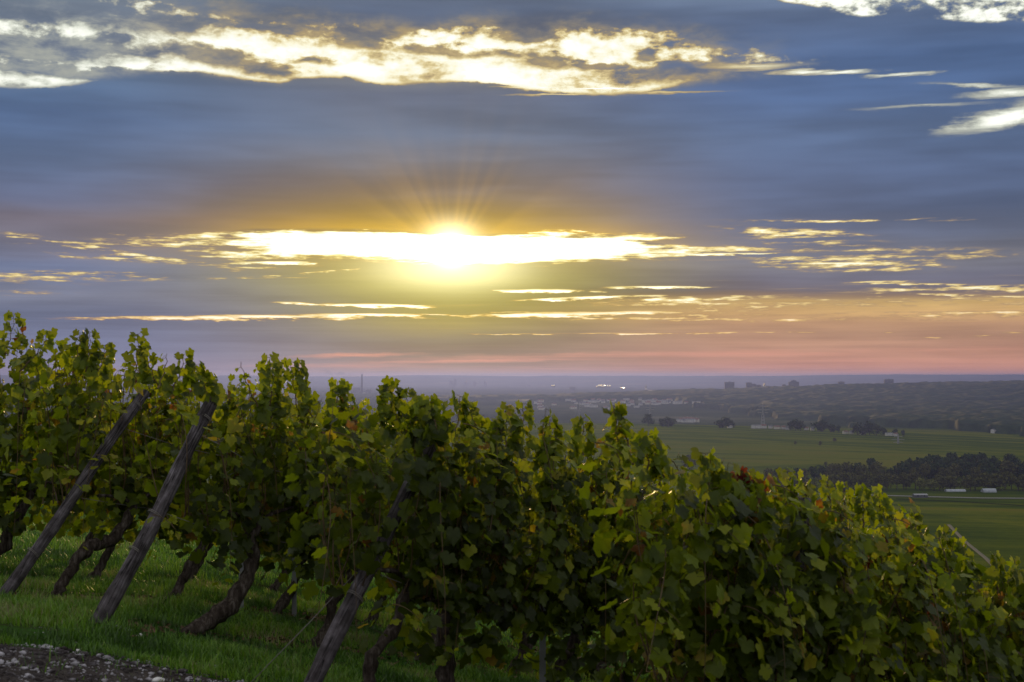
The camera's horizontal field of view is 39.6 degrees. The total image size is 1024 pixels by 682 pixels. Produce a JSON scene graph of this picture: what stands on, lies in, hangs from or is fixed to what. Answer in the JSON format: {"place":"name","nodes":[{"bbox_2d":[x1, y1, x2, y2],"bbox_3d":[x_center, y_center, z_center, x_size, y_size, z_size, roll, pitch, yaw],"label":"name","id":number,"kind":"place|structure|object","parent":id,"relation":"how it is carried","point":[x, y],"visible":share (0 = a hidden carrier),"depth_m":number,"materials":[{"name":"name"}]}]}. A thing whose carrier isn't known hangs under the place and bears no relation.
{"place":"outdoors","nodes":[
{"label":"outdoors","id":0,"kind":"place"},
{"bbox_2d":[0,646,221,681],"bbox_3d":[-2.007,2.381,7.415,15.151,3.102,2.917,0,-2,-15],"label":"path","id":1,"kind":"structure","parent":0,"point":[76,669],"depth_m":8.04,"materials":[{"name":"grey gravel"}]},
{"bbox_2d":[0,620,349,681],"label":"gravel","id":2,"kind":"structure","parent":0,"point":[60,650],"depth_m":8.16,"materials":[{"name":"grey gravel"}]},
{"bbox_2d":[0,374,1023,681],"bbox_3d":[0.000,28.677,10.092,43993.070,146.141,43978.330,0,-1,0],"label":"ground","id":3,"kind":"structure","parent":0,"point":[990,524],"depth_m":1962.64,"materials":[{"name":"green plant"}]},
{"bbox_2d":[0,352,15,530],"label":"grapevine","id":4,"kind":"object","parent":3,"relation":"on","point":[4,489],"visible":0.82,"depth_m":13.59,"materials":[{"name":"green plant"}]},
{"bbox_2d":[0,350,70,521],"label":"grapevine","id":5,"kind":"object","parent":3,"relation":"on","point":[11,408],"visible":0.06,"depth_m":16.24,"materials":[{"name":"green plant"}]},
{"bbox_2d":[0,310,133,555],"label":"grapevine","id":6,"kind":"object","parent":3,"relation":"on","point":[29,492],"visible":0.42,"depth_m":13.87,"materials":[{"name":"green plant"}]},
{"bbox_2d":[0,389,149,594],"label":"wooden post","id":7,"kind":"object","parent":3,"relation":"on","point":[15,579],"visible":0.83,"depth_m":11.93,"materials":[{"name":"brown wood"}]},
{"bbox_2d":[47,356,143,547],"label":"grapevine","id":8,"kind":"object","parent":3,"relation":"on","point":[90,535],"visible":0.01,"depth_m":16.92,"materials":[{"name":"green plant"}]},
{"bbox_2d":[0,327,198,597],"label":"grapevine","id":9,"kind":"object","parent":3,"relation":"on","point":[60,440],"visible":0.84,"depth_m":12.15,"materials":[{"name":"green plant"}]},
{"bbox_2d":[50,340,197,578],"bbox_3d":[-4.048,1.247,14.713,1.742,2.501,0.906,1,-2,-41],"label":"grapevine","id":10,"kind":"object","parent":3,"relation":"on","point":[99,567],"visible":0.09,"depth_m":14.47,"materials":[{"name":"green plant"}]},
{"bbox_2d":[90,399,216,624],"bbox_3d":[-2.657,1.275,10.571,1.105,1.780,0.134,1,-2,-43],"label":"wooden post","id":11,"kind":"object","parent":3,"relation":"on","point":[111,598],"visible":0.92,"depth_m":10.52,"materials":[{"name":"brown wood"}]},
{"bbox_2d":[109,368,301,598],"bbox_3d":[-2.778,1.318,13.149,0.919,2.138,1.756,-1,-2,45],"label":"grapevine","id":12,"kind":"object","parent":3,"relation":"on","point":[220,428],"visible":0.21,"depth_m":12.87,"materials":[{"name":"green plant"}]},
{"bbox_2d":[157,368,297,582],"bbox_3d":[-3.067,1.459,15.536,1.619,2.400,0.926,1,-2,-41],"label":"grapevine","id":13,"kind":"object","parent":3,"relation":"on","point":[196,567],"visible":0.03,"depth_m":15.33,"materials":[{"name":"green plant"}]},
{"bbox_2d":[133,347,354,635],"bbox_3d":[-2.090,1.165,11.215,2.086,2.213,0.973,1,-2,-44],"label":"grapevine","id":14,"kind":"object","parent":3,"relation":"on","point":[266,520],"visible":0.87,"depth_m":11.09,"materials":[{"name":"green plant"}]},
{"bbox_2d":[292,557,296,616],"bbox_3d":[-2.062,1.968,13.537,0.058,1.700,0.052,0,-1,0],"label":"vine stake","id":15,"kind":"object","parent":3,"relation":"on","point":[294,603],"depth_m":13.51,"materials":[{"name":"grey metal"}]},
{"bbox_2d":[240,364,362,590],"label":"grapevine","id":16,"kind":"object","parent":3,"relation":"on","point":[275,585],"visible":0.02,"depth_m":15.95,"materials":[{"name":"green plant"}]},
{"bbox_2d":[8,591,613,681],"bbox_3d":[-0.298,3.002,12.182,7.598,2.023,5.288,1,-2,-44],"label":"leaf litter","id":17,"kind":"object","parent":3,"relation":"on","point":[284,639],"visible":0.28,"depth_m":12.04,"materials":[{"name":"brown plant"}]},
{"bbox_2d":[231,374,395,614],"bbox_3d":[-1.847,1.469,13.755,1.608,2.364,1.063,1,-2,-40],"label":"grapevine","id":18,"kind":"object","parent":3,"relation":"on","point":[282,602],"visible":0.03,"depth_m":13.47,"materials":[{"name":"green plant"}]},
{"bbox_2d":[211,375,459,646],"bbox_3d":[-1.345,1.423,11.825,2.211,2.284,0.893,1,-2,-39],"label":"grapevine","id":19,"kind":"object","parent":3,"relation":"on","point":[343,388],"visible":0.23,"depth_m":11.72,"materials":[{"name":"green plant"}]},
{"bbox_2d":[0,513,686,681],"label":"grass","id":20,"kind":"structure","parent":3,"relation":"on","point":[29,608],"depth_m":11.40,"materials":[{"name":"green plant"}]},
{"bbox_2d":[353,374,371,392],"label":"power station chimney","id":21,"kind":"object","parent":3,"relation":"on","point":[357,390],"visible":0.9,"depth_m":9004.94,"materials":[{"name":"grey concrete"}]},
{"bbox_2d":[304,444,435,681],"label":"wooden post","id":22,"kind":"object","parent":3,"relation":"on","point":[330,645],"visible":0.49,"depth_m":8.77,"materials":[{"name":"brown wood"}]},
{"bbox_2d":[251,569,358,681],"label":"guy wire","id":23,"kind":"object","parent":22,"relation":"attached to","point":[302,629],"visible":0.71,"depth_m":8.83,"materials":[{"name":"grey metal"}]},
{"bbox_2d":[318,395,465,623],"bbox_3d":[-1.206,1.694,14.395,2.064,2.378,0.825,1,-2,-40],"label":"grapevine","id":24,"kind":"object","parent":3,"relation":"on","point":[376,616],"visible":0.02,"depth_m":14.15,"materials":[{"name":"green plant"}]},
{"bbox_2d":[284,387,526,681],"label":"grapevine","id":25,"kind":"object","parent":3,"relation":"on","point":[339,451],"visible":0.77,"depth_m":8.95,"materials":[{"name":"green plant"}]},
{"bbox_2d":[373,385,538,660],"bbox_3d":[-0.546,1.612,12.598,1.708,2.451,0.970,1,-2,-42],"label":"grapevine","id":26,"kind":"object","parent":3,"relation":"on","point":[386,407],"visible":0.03,"depth_m":12.16,"materials":[{"name":"green plant"}]},
{"bbox_2d":[372,390,603,681],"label":"grapevine","id":27,"kind":"object","parent":3,"relation":"on","point":[504,593],"visible":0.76,"depth_m":9.44,"materials":[{"name":"green plant"}]},
{"bbox_2d":[539,517,545,681],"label":"vine stake","id":28,"kind":"object","parent":3,"relation":"on","point":[542,656],"visible":0.26,"depth_m":9.96,"materials":[{"name":"grey metal"}]},
{"bbox_2d":[483,457,622,672],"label":"grapevine","id":29,"kind":"object","parent":3,"relation":"on","point":[524,634],"visible":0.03,"depth_m":13.08,"materials":[{"name":"green plant"}]},
{"bbox_2d":[475,413,681,681],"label":"grapevine","id":30,"kind":"object","parent":3,"relation":"on","point":[579,449],"visible":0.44,"depth_m":9.99,"materials":[{"name":"green plant"}]},
{"bbox_2d":[574,500,630,681],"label":"grapevine","id":31,"kind":"object","parent":3,"relation":"on","point":[601,662],"visible":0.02,"depth_m":13.87,"materials":[{"name":"green plant"}]},
{"bbox_2d":[519,425,695,681],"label":"grapevine","id":32,"kind":"object","parent":3,"relation":"on","point":[619,550],"visible":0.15,"depth_m":10.28,"materials":[{"name":"green plant"}]},
{"bbox_2d":[641,414,654,425],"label":"valley tree","id":33,"kind":"object","parent":3,"relation":"on","point":[648,419],"visible":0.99,"depth_m":2324.93,"materials":[{"name":"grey plant"}]},
{"bbox_2d":[659,418,667,426],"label":"valley tree","id":34,"kind":"object","parent":3,"relation":"on","point":[663,421],"visible":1,"depth_m":2323.39,"materials":[{"name":"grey plant"}]},
{"bbox_2d":[681,455,696,468],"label":"valley tree","id":35,"kind":"object","parent":3,"relation":"on","point":[691,460],"visible":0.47,"depth_m":1516.69,"materials":[{"name":"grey plant"}]},
{"bbox_2d":[576,399,828,681],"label":"grapevine","id":36,"kind":"object","parent":3,"relation":"on","point":[667,598],"visible":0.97,"depth_m":7.34,"materials":[{"name":"green plant"}]},
{"bbox_2d":[633,470,781,681],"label":"grapevine","id":37,"kind":"object","parent":3,"relation":"on","point":[684,667],"visible":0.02,"depth_m":10.84,"materials":[{"name":"green plant"}]},
{"bbox_2d":[410,380,1023,435],"bbox_3d":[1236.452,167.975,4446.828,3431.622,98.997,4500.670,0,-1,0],"label":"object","id":38,"kind":"object","parent":3,"relation":"on","point":[983,406],"visible":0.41,"depth_m":4511.45,"materials":[{"name":"green plant"}]},
{"bbox_2d":[720,417,729,427],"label":"valley tree","id":39,"kind":"object","parent":3,"relation":"on","point":[726,420],"visible":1,"depth_m":2324.24,"materials":[{"name":"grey plant"}]},
{"bbox_2d":[724,381,733,388],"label":"building","id":40,"kind":"structure","parent":3,"relation":"on","point":[728,384],"depth_m":6568.93,"materials":[{"name":"grey concrete"}]},
{"bbox_2d":[603,466,903,681],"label":"grapevine","id":41,"kind":"object","parent":3,"relation":"on","point":[866,607],"visible":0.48,"depth_m":7.93,"materials":[{"name":"green plant"}]},
{"bbox_2d":[746,382,760,387],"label":"building","id":42,"kind":"structure","parent":3,"relation":"on","point":[749,384],"depth_m":6579.69,"materials":[{"name":"grey concrete"}]},
{"bbox_2d":[763,468,775,476],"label":"valley tree","id":43,"kind":"object","parent":3,"relation":"on","point":[767,470],"visible":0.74,"depth_m":1344.77,"materials":[{"name":"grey plant"}]},
{"bbox_2d":[788,380,798,386],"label":"building","id":44,"kind":"structure","parent":3,"relation":"on","point":[794,383],"depth_m":6569.13,"materials":[{"name":"grey concrete"}]},
{"bbox_2d":[790,418,800,430],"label":"valley tree","id":45,"kind":"object","parent":3,"relation":"on","point":[796,420],"visible":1,"depth_m":2324.86,"materials":[{"name":"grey plant"}]},
{"bbox_2d":[796,420,806,430],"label":"valley tree","id":46,"kind":"object","parent":3,"relation":"on","point":[801,424],"visible":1,"depth_m":2324.49,"materials":[{"name":"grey plant"}]},
{"bbox_2d":[792,497,811,678],"bbox_3d":[1.580,1.915,8.090,0.278,2.049,0.112,1,-2,-22],"label":"wooden post","id":47,"kind":"object","parent":3,"relation":"on","point":[798,557],"visible":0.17,"depth_m":8.08,"materials":[{"name":"brown wood"}]},
{"bbox_2d":[807,466,819,479],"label":"valley tree","id":48,"kind":"object","parent":3,"relation":"on","point":[812,469],"visible":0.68,"depth_m":1384.53,"materials":[{"name":"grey plant"}]},
{"bbox_2d":[811,421,824,431],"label":"valley tree","id":49,"kind":"object","parent":3,"relation":"on","point":[817,425],"visible":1,"depth_m":2321.26,"materials":[{"name":"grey plant"}]},
{"bbox_2d":[767,469,869,672],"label":"grapevine","id":50,"kind":"object","parent":3,"relation":"on","point":[800,473],"visible":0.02,"depth_m":12.18,"materials":[{"name":"green plant"}]},
{"bbox_2d":[813,465,827,477],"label":"valley tree","id":51,"kind":"object","parent":3,"relation":"on","point":[822,469],"visible":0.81,"depth_m":1361.79,"materials":[{"name":"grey plant"}]},
{"bbox_2d":[693,473,959,681],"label":"grapevine","id":52,"kind":"object","parent":3,"relation":"on","point":[894,567],"visible":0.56,"depth_m":8.43,"materials":[{"name":"green plant"}]},
{"bbox_2d":[825,423,836,431],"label":"valley tree","id":53,"kind":"object","parent":3,"relation":"on","point":[831,427],"visible":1,"depth_m":2324.64,"materials":[{"name":"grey plant"}]},
{"bbox_2d":[825,463,836,477],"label":"valley tree","id":54,"kind":"object","parent":3,"relation":"on","point":[829,467],"visible":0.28,"depth_m":1394.40,"materials":[{"name":"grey plant"}]},
{"bbox_2d":[825,473,838,488],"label":"valley tree","id":55,"kind":"object","parent":3,"relation":"on","point":[833,478],"visible":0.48,"depth_m":1250.55,"materials":[{"name":"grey plant"}]},
{"bbox_2d":[828,463,842,474],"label":"valley tree","id":56,"kind":"object","parent":3,"relation":"on","point":[835,469],"visible":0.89,"depth_m":1353.34,"materials":[{"name":"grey plant"}]},
{"bbox_2d":[837,472,855,489],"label":"valley tree","id":57,"kind":"object","parent":3,"relation":"on","point":[842,477],"visible":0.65,"depth_m":1257.46,"materials":[{"name":"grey plant"}]},
{"bbox_2d":[841,461,852,472],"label":"valley tree","id":58,"kind":"object","parent":3,"relation":"on","point":[847,466],"visible":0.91,"depth_m":1377.04,"materials":[{"name":"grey plant"}]},
{"bbox_2d":[847,472,858,489],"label":"valley tree","id":59,"kind":"object","parent":3,"relation":"on","point":[852,478],"visible":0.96,"depth_m":1251.29,"materials":[{"name":"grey plant"}]},
{"bbox_2d":[850,422,863,434],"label":"valley tree","id":60,"kind":"object","parent":3,"relation":"on","point":[856,426],"visible":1,"depth_m":2243.72,"materials":[{"name":"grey plant"}]},
{"bbox_2d":[853,464,868,475],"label":"valley tree","id":61,"kind":"object","parent":3,"relation":"on","point":[860,470],"visible":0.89,"depth_m":1353.78,"materials":[{"name":"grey plant"}]},
{"bbox_2d":[859,426,871,434],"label":"valley tree","id":62,"kind":"object","parent":3,"relation":"on","point":[865,430],"visible":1,"depth_m":2245.29,"materials":[{"name":"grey plant"}]},
{"bbox_2d":[859,472,874,486],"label":"valley tree","id":63,"kind":"object","parent":3,"relation":"on","point":[866,478],"visible":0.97,"depth_m":1259.15,"materials":[{"name":"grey plant"}]},
{"bbox_2d":[864,421,876,434],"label":"valley tree","id":64,"kind":"object","parent":3,"relation":"on","point":[870,424],"visible":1,"depth_m":2244.14,"materials":[{"name":"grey plant"}]},
{"bbox_2d":[866,458,878,471],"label":"valley tree","id":65,"kind":"object","parent":3,"relation":"on","point":[869,461],"visible":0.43,"depth_m":1463.07,"materials":[{"name":"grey plant"}]},
{"bbox_2d":[870,461,882,473],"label":"valley tree","id":66,"kind":"object","parent":3,"relation":"on","point":[873,465],"visible":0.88,"depth_m":1361.85,"materials":[{"name":"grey plant"}]},
{"bbox_2d":[870,475,884,486],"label":"valley tree","id":67,"kind":"object","parent":3,"relation":"on","point":[874,477],"visible":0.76,"depth_m":1265.85,"materials":[{"name":"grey plant"}]},
{"bbox_2d":[873,424,881,435],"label":"valley tree","id":68,"kind":"object","parent":3,"relation":"on","point":[876,426],"visible":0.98,"depth_m":2245.95,"materials":[{"name":"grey plant"}]},
{"bbox_2d":[827,494,929,678],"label":"grapevine","id":69,"kind":"object","parent":3,"relation":"on","point":[894,542],"visible":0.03,"depth_m":13.02,"materials":[{"name":"green plant"}]},
{"bbox_2d":[870,465,891,477],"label":"valley tree","id":70,"kind":"object","parent":3,"relation":"on","point":[879,470],"visible":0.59,"depth_m":1352.76,"materials":[{"name":"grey plant"}]},
{"bbox_2d":[881,473,894,487],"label":"valley tree","id":71,"kind":"object","parent":3,"relation":"on","point":[887,481],"visible":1,"depth_m":1251.15,"materials":[{"name":"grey plant"}]},
{"bbox_2d":[890,474,901,488],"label":"valley tree","id":72,"kind":"object","parent":3,"relation":"on","point":[896,479],"visible":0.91,"depth_m":1266.61,"materials":[{"name":"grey plant"}]},
{"bbox_2d":[894,463,908,477],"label":"valley tree","id":73,"kind":"object","parent":3,"relation":"on","point":[900,468],"visible":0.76,"depth_m":1369.52,"materials":[{"name":"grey plant"}]},
{"bbox_2d":[898,471,909,488],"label":"valley tree","id":74,"kind":"object","parent":3,"relation":"on","point":[903,476],"visible":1,"depth_m":1267.09,"materials":[{"name":"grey plant"}]},
{"bbox_2d":[907,469,920,488],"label":"valley tree","id":75,"kind":"object","parent":3,"relation":"on","point":[914,474],"visible":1,"depth_m":1266.95,"materials":[{"name":"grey plant"}]},
{"bbox_2d":[913,459,925,475],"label":"valley tree","id":76,"kind":"object","parent":3,"relation":"on","point":[919,462],"visible":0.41,"depth_m":1393.65,"materials":[{"name":"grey plant"}]},
{"bbox_2d":[913,477,926,489],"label":"valley tree","id":77,"kind":"object","parent":3,"relation":"on","point":[920,482],"visible":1,"depth_m":1259.23,"materials":[{"name":"green plant"}]},
{"bbox_2d":[912,493,927,497],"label":"field shed","id":78,"kind":"structure","parent":3,"relation":"on","point":[922,495],"depth_m":1179.55,"materials":[{"name":"grey concrete"}]},
{"bbox_2d":[919,462,930,480],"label":"valley tree","id":79,"kind":"object","parent":3,"relation":"on","point":[924,469],"visible":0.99,"depth_m":1353.88,"materials":[{"name":"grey plant"}]},
{"bbox_2d":[844,505,1023,681],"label":"grapevine","id":80,"kind":"object","parent":3,"relation":"on","point":[952,616],"visible":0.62,"depth_m":8.97,"materials":[{"name":"green plant"}]},
{"bbox_2d":[927,479,942,490],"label":"valley tree","id":81,"kind":"object","parent":3,"relation":"on","point":[932,484],"visible":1,"depth_m":1252.67,"materials":[{"name":"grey plant"}]},
{"bbox_2d":[924,461,946,478],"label":"valley tree","id":82,"kind":"object","parent":3,"relation":"on","point":[934,467],"visible":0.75,"depth_m":1378.13,"materials":[{"name":"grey plant"}]},
{"bbox_2d":[933,474,946,490],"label":"valley tree","id":83,"kind":"object","parent":3,"relation":"on","point":[941,479],"visible":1,"depth_m":1251.40,"materials":[{"name":"green plant"}]},
{"bbox_2d":[940,475,960,489],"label":"valley tree","id":84,"kind":"object","parent":3,"relation":"on","point":[952,481],"visible":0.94,"depth_m":1258.12,"materials":[{"name":"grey plant"}]},
{"bbox_2d":[946,452,959,458],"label":"valley tree","id":85,"kind":"object","parent":3,"relation":"on","point":[953,455],"visible":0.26,"depth_m":1525.76,"materials":[{"name":"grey plant"}]},
{"bbox_2d":[944,489,965,491],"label":"polytunnel","id":86,"kind":"structure","parent":3,"relation":"on","point":[955,490],"depth_m":1242.91,"materials":[{"name":"white plastic"}]},
{"bbox_2d":[890,536,1023,681],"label":"grapevine","id":87,"kind":"object","parent":3,"relation":"on","point":[996,574],"visible":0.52,"depth_m":9.53,"materials":[{"name":"green plant"}]},
{"bbox_2d":[955,453,977,466],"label":"valley tree","id":88,"kind":"object","parent":3,"relation":"on","point":[967,457],"visible":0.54,"depth_m":1468.95,"materials":[{"name":"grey plant"}]},
{"bbox_2d":[971,478,985,489],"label":"valley tree","id":89,"kind":"object","parent":3,"relation":"on","point":[977,484],"visible":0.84,"depth_m":1259.18,"materials":[{"name":"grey plant"}]},
{"bbox_2d":[976,472,991,486],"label":"valley tree","id":90,"kind":"object","parent":3,"relation":"on","point":[985,480],"visible":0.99,"depth_m":1251.72,"materials":[{"name":"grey plant"}]},
{"bbox_2d":[981,488,996,491],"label":"polytunnel","id":91,"kind":"structure","parent":3,"relation":"on","point":[988,490],"depth_m":1235.99,"materials":[{"name":"white plastic"}]},
{"bbox_2d":[980,462,999,475],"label":"valley tree","id":92,"kind":"object","parent":3,"relation":"on","point":[989,468],"visible":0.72,"depth_m":1368.89,"materials":[{"name":"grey plant"}]},
{"bbox_2d":[982,473,1008,489],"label":"valley tree","id":93,"kind":"object","parent":3,"relation":"on","point":[995,482],"visible":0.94,"depth_m":1257.29,"materials":[{"name":"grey plant"}]},
{"bbox_2d":[969,576,1023,681],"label":"grapevine","id":94,"kind":"object","parent":3,"relation":"on","point":[1018,611],"visible":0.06,"depth_m":9.87,"materials":[{"name":"green plant"}]},
{"bbox_2d":[999,471,1010,488],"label":"valley tree","id":95,"kind":"object","parent":3,"relation":"on","point":[1004,474],"visible":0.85,"depth_m":1265.93,"materials":[{"name":"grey plant"}]},
{"bbox_2d":[998,460,1018,474],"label":"valley tree","id":96,"kind":"object","parent":3,"relation":"on","point":[1011,469],"visible":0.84,"depth_m":1400.17,"materials":[{"name":"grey plant"}]},
{"bbox_2d":[1002,453,1020,462],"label":"valley tree","id":97,"kind":"object","parent":3,"relation":"on","point":[1009,458],"visible":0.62,"depth_m":1524.72,"materials":[{"name":"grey plant"}]},
{"bbox_2d":[1012,476,1022,490],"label":"valley tree","id":98,"kind":"object","parent":3,"relation":"on","point":[1017,480],"visible":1,"depth_m":1251.67,"materials":[{"name":"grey plant"}]},
{"bbox_2d":[1013,462,1023,476],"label":"valley tree","id":99,"kind":"object","parent":3,"relation":"on","point":[1021,470],"visible":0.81,"depth_m":1372.64,"materials":[{"name":"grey plant"}]},
{"bbox_2d":[0,0,1023,376],"label":"sky","id":100,"kind":"structure","parent":0,"point":[339,187],"materials":[{"name":"blue"}]},
{"bbox_2d":[798,493,1023,498],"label":"road","id":101,"kind":"structure","parent":0,"point":[939,496],"depth_m":1176.66,"materials":[{"name":"grey asphalt"}]},
{"bbox_2d":[908,499,1023,505],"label":"field boundary path","id":102,"kind":"structure","parent":0,"point":[963,501],"depth_m":1138.86,"materials":[{"name":"green"}]},
{"bbox_2d":[947,524,990,564],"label":"farm track","id":103,"kind":"structure","parent":0,"point":[971,546],"depth_m":833.53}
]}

